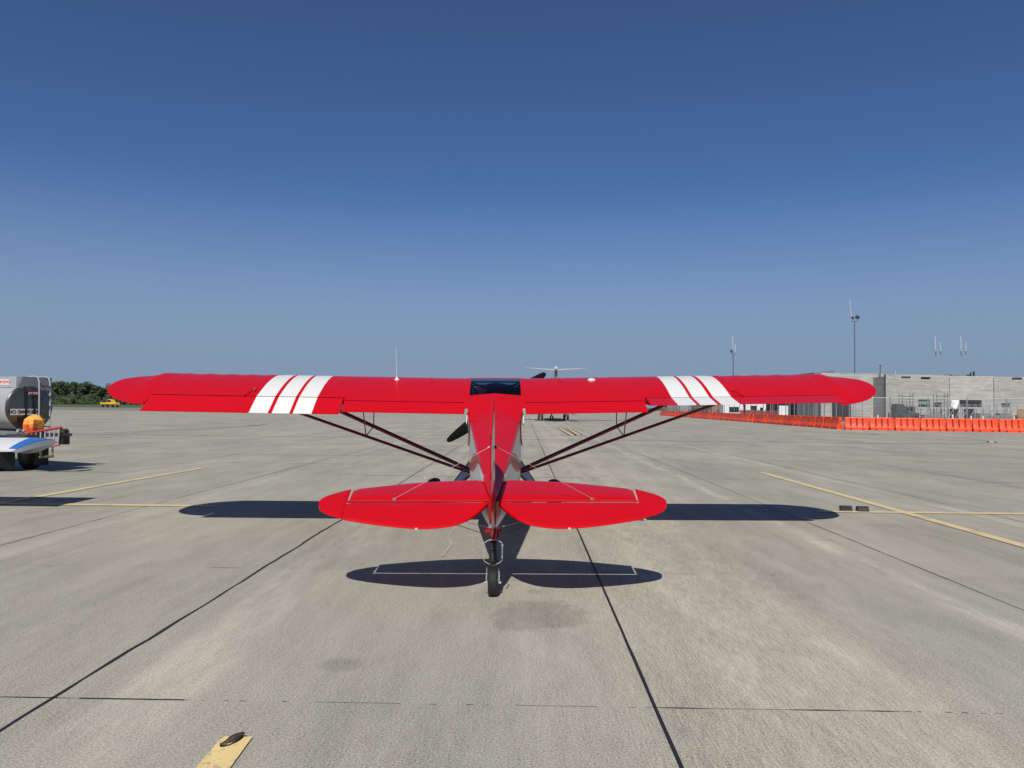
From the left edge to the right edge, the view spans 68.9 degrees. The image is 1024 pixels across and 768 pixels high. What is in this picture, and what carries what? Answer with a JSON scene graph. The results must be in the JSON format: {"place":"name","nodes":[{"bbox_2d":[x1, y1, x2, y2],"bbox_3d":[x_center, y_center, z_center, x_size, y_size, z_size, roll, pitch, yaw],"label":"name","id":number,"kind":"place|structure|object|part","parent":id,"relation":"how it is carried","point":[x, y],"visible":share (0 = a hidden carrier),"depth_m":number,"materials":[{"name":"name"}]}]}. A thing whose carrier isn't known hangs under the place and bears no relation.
{"place":"outdoors","nodes":[
{"label":"outdoors","id":0,"kind":"place"},
{"bbox_2d":[52,407,140,410],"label":"asphalt shoulder","id":1,"kind":"object","parent":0,"point":[91,408],"depth_m":181.95},
{"bbox_2d":[52,404,672,410],"bbox_3d":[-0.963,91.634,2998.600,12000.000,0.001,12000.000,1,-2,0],"label":"grass field","id":2,"kind":"structure","parent":0,"point":[110,406],"depth_m":326.02,"materials":[{"name":"green plant"}]},
{"bbox_2d":[48,392,57,403],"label":"shrub","id":3,"kind":"object","parent":2,"relation":"on","point":[53,396],"visible":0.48,"depth_m":481.21,"materials":[{"name":"green plant"}]},
{"bbox_2d":[52,381,67,396],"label":"broadleaf tree","id":4,"kind":"object","parent":2,"relation":"on","point":[59,390],"visible":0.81,"depth_m":490.33,"materials":[{"name":"green plant"}]},
{"bbox_2d":[62,382,72,395],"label":"broadleaf tree","id":5,"kind":"object","parent":2,"relation":"on","point":[69,390],"visible":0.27,"depth_m":506.14,"materials":[{"name":"green plant"}]},
{"bbox_2d":[65,394,74,403],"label":"shrub","id":6,"kind":"object","parent":2,"relation":"on","point":[68,399],"visible":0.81,"depth_m":474.66,"materials":[{"name":"green plant"}]},
{"bbox_2d":[67,381,83,396],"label":"broadleaf tree","id":7,"kind":"object","parent":2,"relation":"on","point":[74,387],"visible":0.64,"depth_m":486.17,"materials":[{"name":"green plant"}]},
{"bbox_2d":[72,394,84,403],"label":"shrub","id":8,"kind":"object","parent":2,"relation":"on","point":[74,396],"visible":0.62,"depth_m":474.08,"materials":[{"name":"green plant"}]},
{"bbox_2d":[76,381,93,398],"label":"broadleaf tree","id":9,"kind":"object","parent":2,"relation":"on","point":[81,391],"visible":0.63,"depth_m":486.11,"materials":[{"name":"green plant"}]},
{"bbox_2d":[81,394,91,404],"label":"shrub","id":10,"kind":"object","parent":2,"relation":"on","point":[90,395],"visible":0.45,"depth_m":480.22,"materials":[{"name":"green plant"}]},
{"bbox_2d":[89,394,101,404],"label":"shrub","id":11,"kind":"object","parent":2,"relation":"on","point":[98,397],"visible":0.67,"depth_m":479.92,"materials":[{"name":"green plant"}]},
{"bbox_2d":[51,396,143,404],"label":"undergrowth","id":12,"kind":"object","parent":2,"relation":"on","point":[79,400],"visible":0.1,"depth_m":470.07,"materials":[{"name":"green plant"}]},
{"bbox_2d":[89,385,105,398],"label":"broadleaf tree","id":13,"kind":"object","parent":2,"relation":"on","point":[98,390],"visible":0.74,"depth_m":484.42,"materials":[{"name":"green plant"}]},
{"bbox_2d":[99,388,107,401],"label":"broadleaf tree","id":14,"kind":"object","parent":2,"relation":"on","point":[102,396],"visible":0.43,"depth_m":488.23,"materials":[{"name":"green plant"}]},
{"bbox_2d":[102,393,113,400],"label":"shrub","id":15,"kind":"object","parent":2,"relation":"on","point":[108,397],"visible":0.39,"depth_m":482.09,"materials":[{"name":"green plant"}]},
{"bbox_2d":[100,400,119,406],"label":"pickup truck","id":16,"kind":"object","parent":2,"relation":"on","point":[110,402],"visible":0.95,"depth_m":242.14,"materials":[{"name":"yellow paint"}]},
{"bbox_2d":[0,409,1023,767],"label":"concrete apron","id":17,"kind":"object","parent":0,"point":[730,607],"visible":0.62,"depth_m":6.21,"materials":[{"name":"grey concrete"}]},
{"bbox_2d":[0,437,58,452],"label":"airplane wing","id":18,"kind":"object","parent":17,"relation":"on","point":[25,445],"visible":1,"depth_m":11.40,"materials":[{"name":"white paint"}]},
{"bbox_2d":[0,376,71,470],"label":"fuel truck","id":19,"kind":"object","parent":17,"relation":"on","point":[25,407],"visible":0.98,"depth_m":17.53,"materials":[{"name":"metal"}]},
{"bbox_2d":[196,736,251,767],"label":"yellow lead line","id":20,"kind":"object","parent":17,"relation":"on","point":[217,756],"visible":0.75,"depth_m":3.49,"materials":[{"name":"paint"}]},
{"bbox_2d":[219,731,244,746],"bbox_3d":[-1.363,1.726,3.634,0.064,0.036,0.144,0,-2,25],"label":"tie down anchor","id":21,"kind":"object","parent":20,"relation":"on","point":[234,738],"visible":1,"depth_m":3.62,"materials":[{"name":"metal"}]},
{"bbox_2d":[442,525,475,556],"bbox_3d":[-0.607,1.918,9.346,0.380,0.001,2.408,1,-2,-1],"label":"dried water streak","id":22,"kind":"object","parent":17,"relation":"on","point":[446,550],"visible":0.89,"depth_m":8.86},
{"bbox_2d":[107,358,875,595],"bbox_3d":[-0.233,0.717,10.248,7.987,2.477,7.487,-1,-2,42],"label":"light aircraft","id":23,"kind":"object","parent":17,"relation":"on","point":[494,489],"visible":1,"depth_m":9.67,"materials":[{"name":"red paint"}]},
{"bbox_3d":[-0.567,0.505,10.298,0.059,0.524,1.859,0,10,-1],"label":"window frame","id":24,"kind":"part","parent":23,"relation":"part of","materials":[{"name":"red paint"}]},
{"bbox_3d":[0.108,0.506,10.310,0.059,0.524,1.859,0,10,-1],"label":"window frame","id":25,"kind":"part","parent":23,"relation":"part of","materials":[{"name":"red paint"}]},
{"bbox_2d":[0,468,1023,546],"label":"yellow parking line","id":26,"kind":"object","parent":17,"relation":"on","point":[895,510],"visible":1,"depth_m":12.05,"materials":[{"name":"paint"}]},
{"bbox_2d":[106,425,996,443],"bbox_3d":[-11.560,2.937,47.215,77.532,0.003,24.516,1,-2,-4],"label":"taxiway marking","id":27,"kind":"object","parent":17,"relation":"on","point":[570,433],"visible":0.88,"depth_m":40.41,"materials":[{"name":"yellow paint"}]},
{"bbox_2d":[525,366,585,419],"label":"regional jet","id":28,"kind":"object","parent":17,"relation":"on","point":[556,370],"visible":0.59,"depth_m":81.00,"materials":[{"name":"white paint"}]},
{"bbox_2d":[707,405,719,412],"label":"material stack","id":29,"kind":"object","parent":17,"relation":"on","point":[713,408],"visible":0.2,"depth_m":141.13,"materials":[{"name":"brown wood"}]},
{"bbox_2d":[729,413,734,420],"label":"water barrier","id":30,"kind":"object","parent":17,"relation":"on","point":[732,416],"visible":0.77,"depth_m":100.84,"materials":[{"name":"orange plastic"}]},
{"bbox_2d":[730,335,735,374],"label":"light mast","id":31,"kind":"object","parent":17,"relation":"on","point":[733,353],"visible":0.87,"depth_m":220.31,"materials":[{"name":"grey metal"}]},
{"bbox_2d":[689,409,778,414],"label":"safety net fence","id":32,"kind":"object","parent":17,"relation":"on","point":[773,412],"visible":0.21,"depth_m":116.92,"materials":[{"name":"plastic"}]},
{"bbox_2d":[740,413,744,421],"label":"water barrier","id":33,"kind":"object","parent":17,"relation":"on","point":[742,417],"visible":0.7,"depth_m":95.23,"materials":[{"name":"orange plastic"}]},
{"bbox_2d":[721,404,765,412],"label":"site cabin","id":34,"kind":"object","parent":17,"relation":"on","point":[733,409],"visible":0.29,"depth_m":126.75,"materials":[{"name":"white metal"}]},
{"bbox_2d":[730,406,762,411],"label":"window","id":35,"kind":"structure","parent":34,"relation":"in","point":[732,409],"depth_m":126.69,"materials":[{"name":"black glass"}]},
{"bbox_2d":[744,414,749,421],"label":"water barrier","id":36,"kind":"object","parent":17,"relation":"on","point":[747,417],"visible":0.76,"depth_m":92.98,"materials":[{"name":"orange plastic"}]},
{"bbox_2d":[748,414,753,422],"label":"water barrier","id":37,"kind":"object","parent":17,"relation":"on","point":[751,418],"visible":0.84,"depth_m":90.93,"materials":[{"name":"orange plastic"}]},
{"bbox_2d":[753,414,757,422],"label":"water barrier","id":38,"kind":"object","parent":17,"relation":"on","point":[755,418],"visible":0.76,"depth_m":89.27,"materials":[{"name":"orange plastic"}]},
{"bbox_2d":[757,414,761,422],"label":"water barrier","id":39,"kind":"object","parent":17,"relation":"on","point":[759,418],"visible":0.71,"depth_m":87.35,"materials":[{"name":"orange plastic"}]},
{"bbox_2d":[761,414,767,423],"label":"water barrier","id":40,"kind":"object","parent":17,"relation":"on","point":[764,418],"visible":0.87,"depth_m":85.25,"materials":[{"name":"orange plastic"}]},
{"bbox_2d":[767,414,772,423],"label":"water barrier","id":41,"kind":"object","parent":17,"relation":"on","point":[770,418],"visible":0.73,"depth_m":83.47,"materials":[{"name":"orange plastic"}]},
{"bbox_2d":[771,415,777,423],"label":"water barrier","id":42,"kind":"object","parent":17,"relation":"on","point":[774,419],"visible":0.73,"depth_m":81.36,"materials":[{"name":"orange plastic"}]},
{"bbox_2d":[776,415,783,424],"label":"water barrier","id":43,"kind":"object","parent":17,"relation":"on","point":[780,419],"visible":0.84,"depth_m":79.48,"materials":[{"name":"orange plastic"}]},
{"bbox_2d":[782,415,789,424],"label":"water barrier","id":44,"kind":"object","parent":17,"relation":"on","point":[786,420],"visible":0.66,"depth_m":77.76,"materials":[{"name":"orange plastic"}]},
{"bbox_2d":[788,415,795,425],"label":"water barrier","id":45,"kind":"object","parent":17,"relation":"on","point":[791,422],"visible":0.84,"depth_m":75.58,"materials":[{"name":"orange plastic"}]},
{"bbox_2d":[794,415,801,425],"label":"water barrier","id":46,"kind":"object","parent":17,"relation":"on","point":[798,419],"visible":0.74,"depth_m":73.72,"materials":[{"name":"orange plastic"}]},
{"bbox_2d":[800,416,808,426],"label":"water barrier","id":47,"kind":"object","parent":17,"relation":"on","point":[804,422],"visible":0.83,"depth_m":71.71,"materials":[{"name":"orange plastic"}]},
{"bbox_2d":[807,416,816,426],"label":"water barrier","id":48,"kind":"object","parent":17,"relation":"on","point":[811,421],"visible":0.78,"depth_m":69.78,"materials":[{"name":"orange plastic"}]},
{"bbox_2d":[815,416,824,427],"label":"water barrier","id":49,"kind":"object","parent":17,"relation":"on","point":[820,420],"visible":0.88,"depth_m":67.78,"materials":[{"name":"orange plastic"}]},
{"bbox_2d":[823,416,831,428],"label":"water barrier","id":50,"kind":"object","parent":17,"relation":"on","point":[827,421],"visible":0.75,"depth_m":65.89,"materials":[{"name":"orange plastic"}]},
{"bbox_2d":[830,417,843,428],"bbox_3d":[27.880,3.342,64.110,0.560,1.050,1.945,0,-2,6],"label":"water barrier","id":51,"kind":"object","parent":17,"relation":"on","point":[836,423],"visible":0.94,"depth_m":63.56,"materials":[{"name":"orange plastic"}]},
{"bbox_2d":[836,403,848,426],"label":"chain link fence panel","id":52,"kind":"object","parent":17,"relation":"on","point":[842,412],"visible":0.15,"depth_m":68.99,"materials":[{"name":"metal"}]},
{"bbox_2d":[839,505,852,510],"bbox_3d":[5.431,2.032,12.207,0.215,0.085,0.150,1,-2,2],"label":"wheel chock","id":53,"kind":"object","parent":17,"relation":"on","point":[845,508],"visible":1,"depth_m":12.15,"materials":[{"name":"black rubber"}]},
{"bbox_2d":[849,299,859,372],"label":"light mast","id":54,"kind":"object","parent":17,"relation":"on","point":[857,317],"visible":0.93,"depth_m":150.29,"materials":[{"name":"grey metal"}]},
{"bbox_2d":[844,417,868,429],"bbox_3d":[28.590,3.285,61.988,1.945,1.050,0.560,0,-2,12],"label":"water barrier","id":55,"kind":"object","parent":17,"relation":"on","point":[856,423],"visible":0.96,"depth_m":61.83,"materials":[{"name":"orange plastic"}]},
{"bbox_2d":[855,506,869,511],"bbox_3d":[5.721,2.033,12.144,0.215,0.085,0.150,0,-2,6],"label":"wheel chock","id":56,"kind":"object","parent":17,"relation":"on","point":[862,508],"visible":1,"depth_m":12.09,"materials":[{"name":"black rubber"}]},
{"bbox_2d":[853,397,889,417],"bbox_3d":[30.970,2.529,64.364,3.010,2.745,0.700,0,-2,10],"label":"chain link fence panel","id":57,"kind":"object","parent":17,"relation":"on","point":[875,397],"visible":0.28,"depth_m":64.28,"materials":[{"name":"metal"}]},
{"bbox_2d":[869,417,893,430],"bbox_3d":[30.483,3.294,61.612,1.945,1.050,0.560,0,-2,11],"label":"water barrier","id":58,"kind":"object","parent":17,"relation":"on","point":[876,423],"visible":0.97,"depth_m":61.46,"materials":[{"name":"orange plastic"}]},
{"bbox_2d":[888,404,919,418],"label":"telehandler","id":59,"kind":"object","parent":17,"relation":"on","point":[898,411],"visible":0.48,"depth_m":98.26,"materials":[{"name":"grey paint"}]},
{"bbox_2d":[894,418,919,430],"bbox_3d":[32.376,3.303,61.237,1.945,1.050,0.560,0,-2,11],"label":"water barrier","id":60,"kind":"object","parent":17,"relation":"on","point":[906,424],"visible":1,"depth_m":61.07,"materials":[{"name":"orange plastic"}]},
{"bbox_2d":[890,398,927,417],"bbox_3d":[33.913,2.542,63.780,3.010,2.745,0.700,0,-2,10],"label":"chain link fence panel","id":61,"kind":"object","parent":17,"relation":"on","point":[890,407],"visible":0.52,"depth_m":63.78,"materials":[{"name":"metal"}]},
{"bbox_2d":[797,370,1023,422],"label":"block building","id":62,"kind":"structure","parent":17,"relation":"on","point":[920,388],"depth_m":105.09,"materials":[{"name":"concrete"}]},
{"bbox_2d":[934,336,940,406],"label":"radio antenna mast","id":63,"kind":"object","parent":62,"relation":"on","point":[937,356],"visible":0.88,"depth_m":110.17,"materials":[{"name":"metal"}]},
{"bbox_2d":[960,336,965,418],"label":"radio antenna mast","id":64,"kind":"object","parent":62,"relation":"on","point":[963,368],"visible":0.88,"depth_m":110.16,"materials":[{"name":"metal"}]},
{"bbox_2d":[920,415,933,417],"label":"block pallet","id":65,"kind":"object","parent":17,"relation":"on","point":[930,416],"visible":0.34,"depth_m":97.44,"materials":[{"name":"grey concrete"}]},
{"bbox_2d":[920,418,945,430],"bbox_3d":[34.269,3.311,60.861,1.945,1.050,0.560,0,-2,12],"label":"water barrier","id":66,"kind":"object","parent":17,"relation":"on","point":[932,424],"visible":0.96,"depth_m":60.70,"materials":[{"name":"orange plastic"}]},
{"bbox_2d":[928,398,966,418],"bbox_3d":[36.855,2.556,63.197,3.010,2.745,0.700,0,-2,12],"label":"chain link fence panel","id":67,"kind":"object","parent":17,"relation":"on","point":[947,406],"visible":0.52,"depth_m":63.19,"materials":[{"name":"metal"}]},
{"bbox_2d":[945,418,971,431],"bbox_3d":[36.162,3.320,60.486,1.945,1.050,0.560,0,-2,12],"label":"water barrier","id":68,"kind":"object","parent":17,"relation":"on","point":[958,425],"visible":0.98,"depth_m":60.33,"materials":[{"name":"orange plastic"}]},
{"bbox_2d":[913,404,1016,418],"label":"scaffold","id":69,"kind":"object","parent":17,"relation":"on","point":[962,408],"visible":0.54,"depth_m":100.97,"materials":[{"name":"metal"}]},
{"bbox_2d":[975,413,989,418],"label":"block pallet","id":70,"kind":"object","parent":17,"relation":"on","point":[978,415],"visible":0.46,"depth_m":97.45,"materials":[{"name":"grey concrete"}]},
{"bbox_2d":[972,419,997,431],"bbox_3d":[38.055,3.329,60.111,1.945,1.050,0.560,0,-2,12],"label":"water barrier","id":71,"kind":"object","parent":17,"relation":"on","point":[984,425],"visible":0.98,"depth_m":59.95,"materials":[{"name":"orange plastic"}]},
{"bbox_2d":[967,398,1005,418],"bbox_3d":[39.798,2.569,62.613,3.010,2.745,0.700,0,-2,10],"label":"chain link fence panel","id":72,"kind":"object","parent":17,"relation":"on","point":[986,404],"visible":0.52,"depth_m":62.62,"materials":[{"name":"metal"}]},
{"bbox_2d":[995,413,1009,418],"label":"block pallet","id":73,"kind":"object","parent":17,"relation":"on","point":[997,414],"visible":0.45,"depth_m":97.44,"materials":[{"name":"grey concrete"}]},
{"bbox_2d":[998,419,1023,432],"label":"water barrier","id":74,"kind":"object","parent":17,"relation":"on","point":[1010,425],"visible":0.95,"depth_m":59.59,"materials":[{"name":"orange plastic"}]},
{"bbox_2d":[1007,398,1016,418],"bbox_3d":[42.741,2.582,62.029,3.010,2.745,0.700,0,-2,10],"label":"chain link fence panel","id":75,"kind":"object","parent":17,"relation":"on","point":[1007,405],"visible":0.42,"depth_m":62.27,"materials":[{"name":"metal"}]},
{"bbox_2d":[1015,409,1023,418],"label":"plywood sheet","id":76,"kind":"object","parent":17,"relation":"on","point":[1020,414],"visible":0.54,"depth_m":94.92,"materials":[{"name":"beige wood"}]},
{"bbox_2d":[0,0,1023,407],"label":"sky","id":77,"kind":"structure","parent":0,"point":[440,188],"materials":[{"name":"blue"}]},
{"bbox_2d":[663,405,681,410],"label":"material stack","id":78,"kind":"object","parent":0,"point":[666,408],"visible":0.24,"depth_m":171.12,"materials":[{"name":"grey"}]},
{"bbox_2d":[676,405,690,411],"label":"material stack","id":79,"kind":"object","parent":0,"point":[685,408],"visible":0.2,"depth_m":164.12,"materials":[{"name":"metal"}]},
{"bbox_2d":[690,405,707,411],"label":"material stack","id":80,"kind":"object","parent":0,"point":[694,407],"visible":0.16,"depth_m":149.14,"materials":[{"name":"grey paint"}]},
{"bbox_2d":[682,403,796,414],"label":"unfinished steel hall","id":81,"kind":"structure","parent":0,"point":[789,409],"depth_m":143.76,"materials":[{"name":"grey paint"}]},
{"bbox_2d":[899,394,912,407],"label":"scaffold tower","id":82,"kind":"structure","parent":0,"point":[906,399],"depth_m":102.99,"materials":[{"name":"grey metal"}]},
{"bbox_2d":[933,393,947,417],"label":"scaffold tower","id":83,"kind":"structure","parent":0,"point":[944,402],"depth_m":103.00,"materials":[{"name":"grey metal"}]},
{"bbox_2d":[951,400,958,409],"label":"white tarp","id":84,"kind":"object","parent":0,"point":[954,404],"visible":1,"depth_m":96.98,"materials":[{"name":"white plastic"}]}
]}

